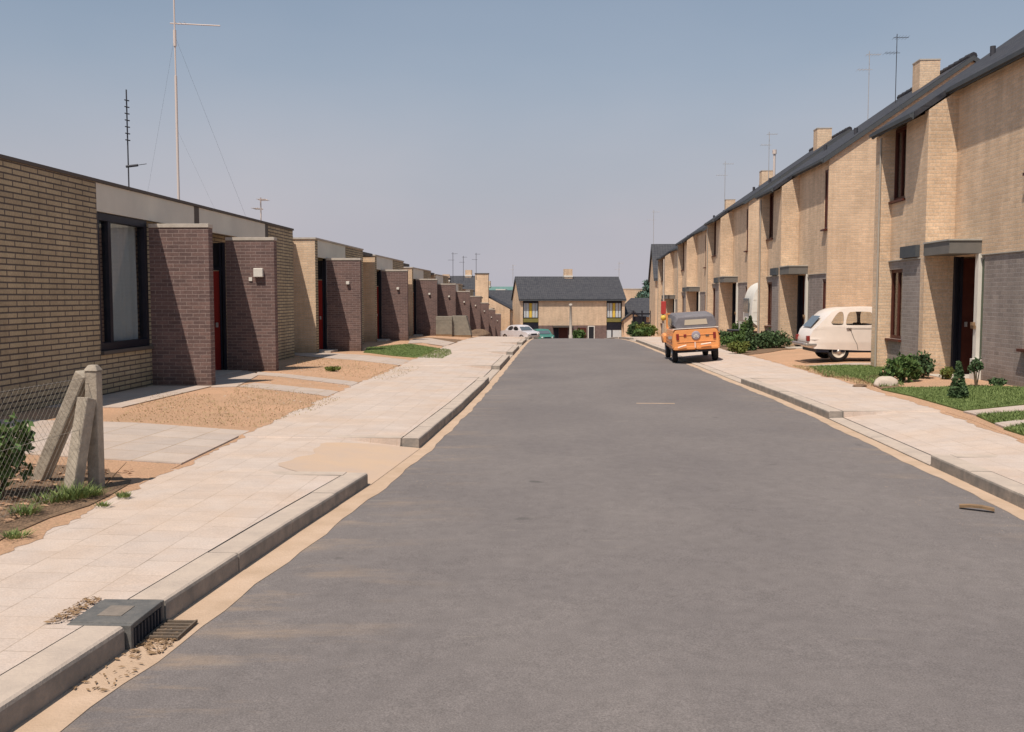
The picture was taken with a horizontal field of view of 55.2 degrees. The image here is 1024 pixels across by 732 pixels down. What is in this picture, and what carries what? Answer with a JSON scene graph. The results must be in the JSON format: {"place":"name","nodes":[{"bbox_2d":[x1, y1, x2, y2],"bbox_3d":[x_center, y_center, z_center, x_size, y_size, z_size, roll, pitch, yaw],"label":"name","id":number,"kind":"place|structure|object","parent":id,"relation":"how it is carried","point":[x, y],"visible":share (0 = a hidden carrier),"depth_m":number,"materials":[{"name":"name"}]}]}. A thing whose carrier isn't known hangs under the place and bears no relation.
{"place":"outdoors","nodes":[
{"label":"outdoors","id":0,"kind":"place"},
{"bbox_2d":[0,419,247,464],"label":"driveway","id":1,"kind":"structure","parent":0,"point":[150,442],"depth_m":10.50,"materials":[{"name":"grey concrete"}]},
{"bbox_2d":[46,385,210,407],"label":"path","id":2,"kind":"structure","parent":0,"point":[127,398],"depth_m":15.29,"materials":[{"name":"beige concrete"}]},
{"bbox_2d":[112,391,238,425],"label":"dry grass","id":3,"kind":"structure","parent":0,"point":[178,410],"depth_m":13.24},
{"bbox_2d":[211,370,257,387],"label":"path","id":4,"kind":"structure","parent":0,"point":[235,379],"depth_m":18.83,"materials":[{"name":"beige concrete"}]},
{"bbox_2d":[0,336,524,675],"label":"pavement","id":5,"kind":"structure","parent":0,"point":[153,531],"depth_m":7.30,"materials":[{"name":"concrete"}]},
{"bbox_2d":[43,596,100,622],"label":"litter","id":6,"kind":"object","parent":5,"relation":"on","point":[73,611],"visible":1,"depth_m":4.78,"materials":[{"name":"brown wood"}]},
{"bbox_2d":[0,338,467,554],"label":"sand drift","id":7,"kind":"object","parent":5,"relation":"on","point":[35,536],"visible":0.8,"depth_m":7.89,"materials":[{"name":"sand"}]},
{"bbox_2d":[278,442,419,484],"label":"ramp","id":8,"kind":"structure","parent":5,"relation":"on","point":[374,462],"depth_m":9.90,"materials":[{"name":"beige concrete"}]},
{"bbox_2d":[500,325,539,337],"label":"parked car","id":9,"kind":"object","parent":5,"relation":"on","point":[519,331],"visible":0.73,"depth_m":86.63,"materials":[{"name":"silver metal"}]},
{"bbox_2d":[237,383,338,395],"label":"path","id":10,"kind":"structure","parent":0,"point":[304,390],"depth_m":16.85,"materials":[{"name":"beige concrete"}]},
{"bbox_2d":[257,372,358,385],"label":"path","id":11,"kind":"structure","parent":0,"point":[332,381],"depth_m":19.17,"materials":[{"name":"beige concrete"}]},
{"bbox_2d":[295,353,409,365],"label":"path","id":12,"kind":"structure","parent":0,"point":[378,359],"depth_m":26.54,"materials":[{"name":"beige concrete"}]},
{"bbox_2d":[408,338,454,345],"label":"path","id":13,"kind":"structure","parent":0,"point":[433,341],"depth_m":38.91,"materials":[{"name":"beige concrete"}]},
{"bbox_2d":[0,336,1023,549],"bbox_3d":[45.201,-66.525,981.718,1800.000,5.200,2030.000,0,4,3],"label":"ground","id":14,"kind":"structure","parent":0,"point":[141,471],"depth_m":14.76,"materials":[{"name":"soil"}]},
{"bbox_2d":[0,527,39,539],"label":"grass tuft","id":15,"kind":"object","parent":14,"relation":"on","point":[15,535],"visible":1,"depth_m":6.23,"materials":[{"name":"green plant"}]},
{"bbox_2d":[0,463,130,540],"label":"garden bed","id":16,"kind":"object","parent":14,"relation":"on","point":[55,509],"visible":0.52,"depth_m":7.40,"materials":[{"name":"soil"}]},
{"bbox_2d":[0,411,35,497],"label":"garden shrub","id":17,"kind":"object","parent":16,"relation":"on","point":[6,465],"visible":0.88,"depth_m":7.36,"materials":[{"name":"green plant"}]},
{"bbox_2d":[5,501,43,515],"bbox_3d":[-3.424,0.996,6.867,0.311,0.071,0.321,0,4,3],"label":"grass tuft","id":18,"kind":"object","parent":16,"relation":"on","point":[24,510],"visible":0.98,"depth_m":6.87,"materials":[{"name":"green plant"}]},
{"bbox_2d":[25,487,77,503],"bbox_3d":[-3.444,0.967,7.320,0.430,0.072,0.422,0,4,3],"label":"grass tuft","id":19,"kind":"object","parent":16,"relation":"on","point":[52,500],"visible":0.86,"depth_m":7.29,"materials":[{"name":"green plant"}]},
{"bbox_2d":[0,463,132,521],"bbox_3d":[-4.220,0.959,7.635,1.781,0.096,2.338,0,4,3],"label":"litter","id":20,"kind":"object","parent":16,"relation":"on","point":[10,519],"visible":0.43,"depth_m":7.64,"materials":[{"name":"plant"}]},
{"bbox_2d":[30,365,104,490],"bbox_3d":[-3.689,0.540,7.889,0.730,1.100,0.394,1,4,20],"label":"fence post","id":21,"kind":"object","parent":16,"relation":"on","point":[89,433],"visible":0.71,"depth_m":7.86,"materials":[{"name":"concrete"}]},
{"bbox_2d":[0,378,88,517],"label":"chain link fence","id":22,"kind":"object","parent":21,"relation":"attached to","point":[39,440],"visible":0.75,"depth_m":7.15,"materials":[{"name":"silver metal"}]},
{"bbox_2d":[47,479,111,500],"bbox_3d":[-3.344,0.943,7.476,0.513,0.108,0.514,0,4,3],"label":"grass tuft","id":23,"kind":"object","parent":16,"relation":"on","point":[76,492],"visible":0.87,"depth_m":7.44,"materials":[{"name":"green plant"}]},
{"bbox_2d":[0,154,294,415],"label":"bungalow","id":24,"kind":"object","parent":14,"relation":"on","point":[124,288],"visible":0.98,"depth_m":16.49,"materials":[{"name":"beige brick"}]},
{"bbox_2d":[97,212,153,354],"bbox_3d":[-6.470,-1.347,16.149,0.314,2.218,1.900,0,4,3],"label":"window","id":25,"kind":"structure","parent":24,"relation":"in","point":[118,236],"depth_m":16.41,"materials":[{"name":"glass"}]},
{"bbox_2d":[124,90,143,186],"bbox_3d":[-8.664,-4.697,22.143,0.809,3.050,0.130,0,4,3],"label":"tv antenna","id":26,"kind":"object","parent":24,"relation":"attached to","point":[127,140],"visible":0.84,"depth_m":22.11,"materials":[{"name":"grey metal"}]},
{"bbox_2d":[148,0,243,210],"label":"tv antenna","id":27,"kind":"object","parent":24,"relation":"attached to","point":[176,118],"visible":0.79,"depth_m":21.99,"materials":[{"name":"silver metal"}]},
{"bbox_2d":[213,271,220,369],"bbox_3d":[-6.674,-0.949,21.034,0.835,2.170,0.100,0,4,3],"label":"door","id":28,"kind":"structure","parent":24,"relation":"in","point":[215,273],"depth_m":21.01,"materials":[{"name":"red paint"}]},
{"bbox_2d":[0,337,537,731],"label":"kerb","id":29,"kind":"structure","parent":14,"relation":"on","point":[31,686],"depth_m":5.42,"materials":[{"name":"concrete"}]},
{"bbox_2d":[67,599,163,649],"bbox_3d":[-1.929,1.260,4.791,0.312,0.131,0.390,0,4,3],"label":"gully","id":30,"kind":"object","parent":29,"relation":"in","point":[138,621],"visible":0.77,"depth_m":4.74,"materials":[{"name":"metal"}]},
{"bbox_2d":[213,384,339,426],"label":"dry grass","id":31,"kind":"structure","parent":14,"relation":"on","point":[236,388],"depth_m":14.56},
{"bbox_2d":[293,237,372,352],"bbox_3d":[-8.782,-1.829,33.679,8.560,4.580,9.430,0,4,3],"label":"bungalow","id":32,"kind":"object","parent":14,"relation":"on","point":[328,297],"visible":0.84,"depth_m":30.14,"materials":[{"name":"beige brick"}]},
{"bbox_2d":[318,280,322,348],"bbox_3d":[-6.251,-1.556,30.215,0.835,2.170,0.100,0,4,3],"label":"door","id":33,"kind":"structure","parent":32,"relation":"in","point":[320,302],"depth_m":30.19,"materials":[{"name":"red paint"}]},
{"bbox_2d":[295,357,418,379],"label":"dry grass","id":34,"kind":"structure","parent":14,"relation":"on","point":[350,369],"depth_m":23.09,"materials":[{"name":"brown plant"}]},
{"bbox_2d":[363,254,408,341],"bbox_3d":[-8.346,-2.406,43.152,8.560,4.580,9.430,0,4,3],"label":"bungalow","id":35,"kind":"object","parent":14,"relation":"on","point":[385,293],"visible":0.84,"depth_m":39.63,"materials":[{"name":"brick"}]},
{"bbox_2d":[363,344,451,358],"bbox_3d":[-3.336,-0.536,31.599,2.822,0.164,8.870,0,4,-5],"label":"grass","id":36,"kind":"structure","parent":14,"relation":"on","point":[429,352],"depth_m":30.82,"materials":[{"name":"green plant"}]},
{"bbox_2d":[404,267,437,335],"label":"bungalow","id":37,"kind":"object","parent":14,"relation":"on","point":[422,300],"visible":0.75,"depth_m":49.44,"materials":[{"name":"brick"}]},
{"bbox_2d":[431,274,455,315],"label":"bungalow","id":38,"kind":"object","parent":14,"relation":"on","point":[446,298],"visible":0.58,"depth_m":58.41,"materials":[{"name":"brick"}]},
{"bbox_2d":[436,316,452,335],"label":"slab stack","id":39,"kind":"object","parent":14,"relation":"on","point":[444,325],"visible":0.85,"depth_m":48.09,"materials":[{"name":"grey concrete"}]},
{"bbox_2d":[442,274,474,295],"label":"house","id":40,"kind":"structure","parent":14,"relation":"on","point":[469,284],"depth_m":125.66,"materials":[{"name":"beige brick"}]},
{"bbox_2d":[449,283,469,323],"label":"bungalow","id":41,"kind":"object","parent":14,"relation":"on","point":[462,303],"visible":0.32,"depth_m":67.90,"materials":[{"name":"brick"}]},
{"bbox_2d":[451,316,471,336],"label":"slab stack","id":42,"kind":"object","parent":14,"relation":"on","point":[461,326],"visible":0.98,"depth_m":48.26,"materials":[{"name":"grey concrete"}]},
{"bbox_2d":[450,270,474,280],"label":"house","id":43,"kind":"structure","parent":14,"relation":"on","point":[468,276],"depth_m":139.23,"materials":[{"name":"beige brick"}]},
{"bbox_2d":[463,289,480,330],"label":"bungalow","id":44,"kind":"object","parent":14,"relation":"on","point":[475,312],"visible":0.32,"depth_m":77.43,"materials":[{"name":"brick"}]},
{"bbox_2d":[472,329,490,336],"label":"earth mound","id":45,"kind":"object","parent":14,"relation":"on","point":[479,332],"visible":0.43,"depth_m":54.94,"materials":[{"name":"soil"}]},
{"bbox_2d":[481,296,488,331],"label":"bungalow","id":46,"kind":"object","parent":14,"relation":"on","point":[484,316],"visible":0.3,"depth_m":86.81,"materials":[{"name":"brick"}]},
{"bbox_2d":[489,304,495,335],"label":"bungalow","id":47,"kind":"object","parent":14,"relation":"on","point":[492,322],"visible":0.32,"depth_m":96.13,"materials":[{"name":"brick"}]},
{"bbox_2d":[475,273,512,330],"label":"gable house","id":48,"kind":"structure","parent":14,"relation":"on","point":[504,309],"depth_m":111.98,"materials":[{"name":"beige brick"}]},
{"bbox_2d":[489,308,500,335],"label":"bungalow","id":49,"kind":"object","parent":14,"relation":"on","point":[497,324],"visible":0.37,"depth_m":105.74,"materials":[{"name":"brick"}]},
{"bbox_2d":[489,290,511,305],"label":"house","id":50,"kind":"structure","parent":14,"relation":"on","point":[504,295],"depth_m":126.51,"materials":[{"name":"grey tile"}]},
{"bbox_2d":[511,269,625,338],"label":"end house","id":51,"kind":"structure","parent":14,"relation":"on","point":[597,303],"depth_m":105.89,"materials":[{"name":"beige brick"}]},
{"bbox_2d":[523,301,537,317],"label":"window","id":52,"kind":"structure","parent":51,"relation":"in","point":[530,308],"depth_m":105.21,"materials":[{"name":"paint"}]},
{"bbox_2d":[607,301,621,317],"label":"window","id":53,"kind":"structure","parent":51,"relation":"in","point":[620,302],"depth_m":106.14,"materials":[{"name":"paint"}]},
{"bbox_2d":[626,321,638,336],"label":"garden shrub","id":54,"kind":"object","parent":14,"relation":"on","point":[631,328],"visible":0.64,"depth_m":68.17,"materials":[{"name":"green plant"}]},
{"bbox_2d":[623,288,645,302],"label":"house","id":55,"kind":"structure","parent":14,"relation":"on","point":[630,293],"depth_m":148.91,"materials":[{"name":"beige brick"}]},
{"bbox_2d":[621,298,648,336],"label":"hipped house","id":56,"kind":"structure","parent":14,"relation":"on","point":[637,305],"depth_m":108.86,"materials":[{"name":"beige brick"}]},
{"bbox_2d":[631,311,650,336],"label":"pergola","id":57,"kind":"object","parent":14,"relation":"on","point":[640,319],"visible":0.22,"depth_m":85.62,"materials":[{"name":"paint"}]},
{"bbox_2d":[635,279,649,297],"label":"tree","id":58,"kind":"object","parent":14,"relation":"on","point":[644,293],"visible":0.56,"depth_m":147.96,"materials":[{"name":"green plant"}]},
{"bbox_2d":[633,327,653,336],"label":"garden shrub","id":59,"kind":"object","parent":14,"relation":"on","point":[645,331],"visible":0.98,"depth_m":61.47,"materials":[{"name":"green plant"}]},
{"bbox_2d":[648,244,675,335],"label":"end house","id":60,"kind":"structure","parent":14,"relation":"on","point":[657,251],"depth_m":82.12,"materials":[{"name":"beige brick"}]},
{"bbox_2d":[661,259,665,332],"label":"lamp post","id":61,"kind":"object","parent":14,"relation":"on","point":[663,309],"visible":0.94,"depth_m":65.28,"materials":[{"name":"metal"}]},
{"bbox_2d":[656,199,735,335],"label":"gabled house","id":62,"kind":"structure","parent":14,"relation":"on","point":[670,286],"depth_m":67.44,"materials":[{"name":"beige brick"}]},
{"bbox_2d":[675,170,772,311],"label":"gabled house","id":63,"kind":"structure","parent":14,"relation":"on","point":[691,269],"depth_m":55.79,"materials":[{"name":"beige brick"}]},
{"bbox_2d":[727,283,757,334],"bbox_3d":[10.649,-2.098,37.447,4.776,2.360,1.908,0,4,3],"label":"caravan","id":64,"kind":"object","parent":14,"relation":"on","point":[750,301],"visible":0.11,"depth_m":37.04,"materials":[{"name":"white paint"}]},
{"bbox_2d":[719,344,795,354],"bbox_3d":[8.497,-0.679,34.282,2.558,0.175,10.310,1,4,12],"label":"garden bed","id":65,"kind":"object","parent":14,"relation":"on","point":[756,351],"visible":0.23,"depth_m":30.96,"materials":[{"name":"soil"}]},
{"bbox_2d":[719,333,745,345],"bbox_3d":[7.846,-0.905,34.551,1.305,0.569,1.041,0,4,3],"label":"garden shrub","id":66,"kind":"object","parent":65,"relation":"on","point":[734,337],"visible":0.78,"depth_m":34.30,"materials":[{"name":"green plant"}]},
{"bbox_2d":[726,340,749,353],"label":"garden shrub","id":67,"kind":"object","parent":65,"relation":"on","point":[738,347],"visible":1,"depth_m":30.31,"materials":[{"name":"green plant"}]},
{"bbox_2d":[744,316,756,350],"bbox_3d":[7.628,-1.037,31.410,0.511,1.226,0.480,2,4,23],"label":"columnar conifer","id":68,"kind":"object","parent":65,"relation":"on","point":[749,336],"visible":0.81,"depth_m":31.32,"materials":[{"name":"green plant"}]},
{"bbox_2d":[755,333,773,348],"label":"garden shrub","id":69,"kind":"object","parent":65,"relation":"on","point":[762,343],"visible":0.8,"depth_m":31.84,"materials":[{"name":"green plant"}]},
{"bbox_2d":[755,327,794,347],"bbox_3d":[8.642,-0.913,32.226,1.582,0.764,1.186,0,4,3],"label":"garden shrub","id":70,"kind":"object","parent":65,"relation":"on","point":[779,338],"visible":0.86,"depth_m":31.98,"materials":[{"name":"green plant"}]},
{"bbox_2d":[704,126,851,335],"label":"gabled house","id":71,"kind":"structure","parent":14,"relation":"on","point":[732,253],"depth_m":43.61,"materials":[{"name":"beige brick"}]},
{"bbox_2d":[604,337,1023,508],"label":"kerb","id":72,"kind":"structure","parent":14,"relation":"on","point":[995,484],"depth_m":10.66,"materials":[{"name":"concrete"}]},
{"bbox_2d":[792,306,871,361],"bbox_3d":[9.135,-0.835,24.926,3.664,1.370,1.450,0,4,3],"label":"parked car","id":73,"kind":"object","parent":14,"relation":"on","point":[820,334],"visible":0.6,"depth_m":24.31,"materials":[{"name":"beige paint"}]},
{"bbox_2d":[792,364,873,385],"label":"dry grass","id":74,"kind":"structure","parent":14,"relation":"on","point":[809,368],"depth_m":20.65,"materials":[{"name":"beige plant"}]},
{"bbox_2d":[824,375,898,388],"bbox_3d":[7.056,0.308,18.986,1.072,0.125,3.425,0,4,3],"label":"garden bed","id":75,"kind":"object","parent":14,"relation":"on","point":[881,387],"visible":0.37,"depth_m":17.75,"materials":[{"name":"soil"}]},
{"bbox_2d":[822,372,903,386],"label":"weeds","id":76,"kind":"object","parent":75,"relation":"on","point":[862,376],"visible":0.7,"depth_m":19.49,"materials":[{"name":"green plant"}]},
{"bbox_2d":[873,376,898,386],"bbox_3d":[6.831,0.337,17.873,0.460,0.305,0.345,0,4,3],"label":"boulder","id":77,"kind":"object","parent":75,"relation":"on","point":[884,380],"visible":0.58,"depth_m":17.77,"materials":[{"name":"stone"}]},
{"bbox_2d":[878,351,922,382],"bbox_3d":[7.282,0.039,18.343,0.751,0.645,0.650,-2,5,-29],"label":"garden shrub","id":78,"kind":"object","parent":75,"relation":"on","point":[902,367],"visible":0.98,"depth_m":18.21,"materials":[{"name":"green plant"}]},
{"bbox_2d":[755,52,979,352],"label":"gabled house","id":79,"kind":"structure","parent":14,"relation":"on","point":[816,234],"depth_m":29.81,"materials":[{"name":"beige brick"}]},
{"bbox_2d":[764,282,771,327],"bbox_3d":[9.011,-2.143,34.212,0.198,1.570,0.890,0,4,3],"label":"window","id":80,"kind":"structure","parent":79,"relation":"in","point":[769,283],"depth_m":34.54,"materials":[{"name":"paint"}]},
{"bbox_2d":[766,193,773,240],"bbox_3d":[9.011,-5.175,33.995,0.198,1.610,0.890,0,4,3],"label":"window","id":81,"kind":"structure","parent":79,"relation":"in","point":[772,195],"depth_m":34.32,"materials":[{"name":"paint"}]},
{"bbox_2d":[820,169,828,230],"bbox_3d":[9.325,-4.917,29.068,0.198,1.800,0.436,0,4,3],"label":"window","id":82,"kind":"structure","parent":79,"relation":"in","point":[827,171],"depth_m":29.15,"materials":[{"name":"paint"}]},
{"bbox_2d":[912,349,935,377],"bbox_3d":[7.942,-0.019,18.897,0.506,0.617,0.743,0,4,3],"label":"garden shrub","id":83,"kind":"object","parent":14,"relation":"on","point":[926,363],"visible":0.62,"depth_m":18.79,"materials":[{"name":"green plant"}]},
{"bbox_2d":[869,30,1023,386],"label":"gabled house","id":84,"kind":"structure","parent":14,"relation":"on","point":[948,272],"depth_m":19.56,"materials":[{"name":"beige brick"}]},
{"bbox_2d":[885,269,902,341],"bbox_3d":[8.424,-1.330,21.451,0.198,1.570,0.890,0,4,3],"label":"window","id":85,"kind":"structure","parent":84,"relation":"in","point":[896,288],"depth_m":21.72,"materials":[{"name":"paint"}]},
{"bbox_2d":[888,125,906,203],"bbox_3d":[8.424,-4.362,21.234,0.198,1.610,0.890,0,4,3],"label":"window","id":86,"kind":"structure","parent":84,"relation":"in","point":[901,134],"depth_m":21.49,"materials":[{"name":"paint"}]},
{"bbox_2d":[960,259,974,373],"bbox_3d":[9.314,-0.983,19.688,0.540,2.330,0.090,0,4,3],"label":"door","id":87,"kind":"structure","parent":84,"relation":"in","point":[969,264],"depth_m":19.69,"materials":[{"name":"paint"}]},
{"bbox_2d":[939,366,954,378],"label":"garden shrub","id":88,"kind":"object","parent":14,"relation":"on","point":[946,373],"visible":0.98,"depth_m":18.55,"materials":[{"name":"green plant"}]},
{"bbox_2d":[881,384,1023,410],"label":"lawn","id":89,"kind":"structure","parent":14,"relation":"on","point":[975,408],"depth_m":14.96,"materials":[{"name":"green plant"}]},
{"bbox_2d":[946,361,968,397],"bbox_3d":[6.893,0.241,15.121,0.319,0.658,0.324,0,4,3],"label":"dwarf conifer","id":90,"kind":"object","parent":89,"relation":"on","point":[958,388],"visible":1,"depth_m":15.07,"materials":[{"name":"green plant"}]},
{"bbox_2d":[967,357,983,385],"bbox_3d":[7.928,0.135,16.714,0.288,0.572,0.271,-2,5,-30],"label":"garden shrub","id":91,"kind":"object","parent":89,"relation":"on","point":[976,365],"visible":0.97,"depth_m":16.69,"materials":[{"name":"green plant"}]},
{"bbox_2d":[987,377,1007,385],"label":"garden shrub","id":92,"kind":"object","parent":14,"relation":"on","point":[998,381],"visible":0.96,"depth_m":16.84,"materials":[{"name":"green plant"}]},
{"bbox_2d":[1003,422,1023,435],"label":"grass","id":93,"kind":"structure","parent":14,"relation":"on","point":[1017,427],"depth_m":11.58,"materials":[{"name":"green plant"}]},
{"bbox_2d":[0,0,1023,287],"label":"sky","id":94,"kind":"structure","parent":0,"point":[539,137],"materials":[{"name":"blue"}]},
{"bbox_2d":[61,338,1023,731],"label":"road","id":95,"kind":"structure","parent":0,"point":[585,534],"depth_m":5.47,"materials":[{"name":"grey asphalt"}]},
{"bbox_2d":[9,339,531,731],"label":"gutter","id":96,"kind":"object","parent":95,"relation":"on","point":[62,712],"visible":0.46,"depth_m":5.36,"materials":[{"name":"beige concrete"}]},
{"bbox_2d":[73,652,153,690],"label":"litter","id":97,"kind":"object","parent":96,"relation":"on","point":[130,655],"visible":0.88,"depth_m":4.28,"materials":[{"name":"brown wood"}]},
{"bbox_2d":[129,628,176,652],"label":"litter","id":98,"kind":"object","parent":96,"relation":"on","point":[147,646],"visible":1,"depth_m":4.64,"materials":[{"name":"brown wood"}]},
{"bbox_2d":[145,619,197,639],"bbox_3d":[-1.682,1.304,4.848,0.160,0.017,0.260,0,4,3],"label":"gutter grate","id":99,"kind":"object","parent":96,"relation":"on","point":[179,629],"visible":1,"depth_m":4.83,"materials":[{"name":"metal"}]},
{"bbox_2d":[533,329,553,338],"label":"parked car","id":100,"kind":"object","parent":95,"relation":"on","point":[545,334],"visible":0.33,"depth_m":95.22,"materials":[{"name":"green paint"}]},
{"bbox_2d":[661,311,719,361],"bbox_3d":[5.165,-0.892,28.470,1.479,1.378,3.326,-3,4,4],"label":"open car","id":101,"kind":"object","parent":95,"relation":"on","point":[693,331],"visible":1,"depth_m":26.93,"materials":[{"name":"orange paint"}]},
{"bbox_2d":[623,339,1023,520],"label":"gutter","id":102,"kind":"object","parent":95,"relation":"on","point":[1015,510],"visible":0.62,"depth_m":10.48,"materials":[{"name":"beige concrete"}]},
{"bbox_2d":[959,504,994,511],"bbox_3d":[3.660,1.110,7.713,0.263,0.034,0.068,3,5,34],"label":"wood strip","id":103,"kind":"object","parent":95,"relation":"on","point":[976,506],"visible":1,"depth_m":7.69,"materials":[{"name":"brown wood"}]},
{"bbox_2d":[618,337,1023,484],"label":"pavement","id":104,"kind":"structure","parent":0,"point":[928,430],"depth_m":13.60,"materials":[{"name":"concrete"}]},
{"bbox_2d":[721,348,1023,442],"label":"sand drift","id":105,"kind":"object","parent":104,"relation":"on","point":[970,421],"visible":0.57,"depth_m":13.79,"materials":[{"name":"sand"}]},
{"bbox_2d":[807,364,883,377],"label":"grass","id":106,"kind":"structure","parent":0,"point":[841,368],"depth_m":21.72,"materials":[{"name":"green plant"}]},
{"bbox_2d":[963,405,1023,415],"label":"path","id":107,"kind":"structure","parent":0,"point":[1001,409],"depth_m":13.43,"materials":[{"name":"beige concrete"}]},
{"bbox_2d":[975,408,1023,422],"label":"grass","id":108,"kind":"structure","parent":0,"point":[1007,416],"depth_m":12.68,"materials":[{"name":"green plant"}]},
{"bbox_2d":[995,419,1023,427],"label":"path","id":109,"kind":"structure","parent":0,"point":[1002,424],"depth_m":12.10,"materials":[{"name":"beige concrete"}]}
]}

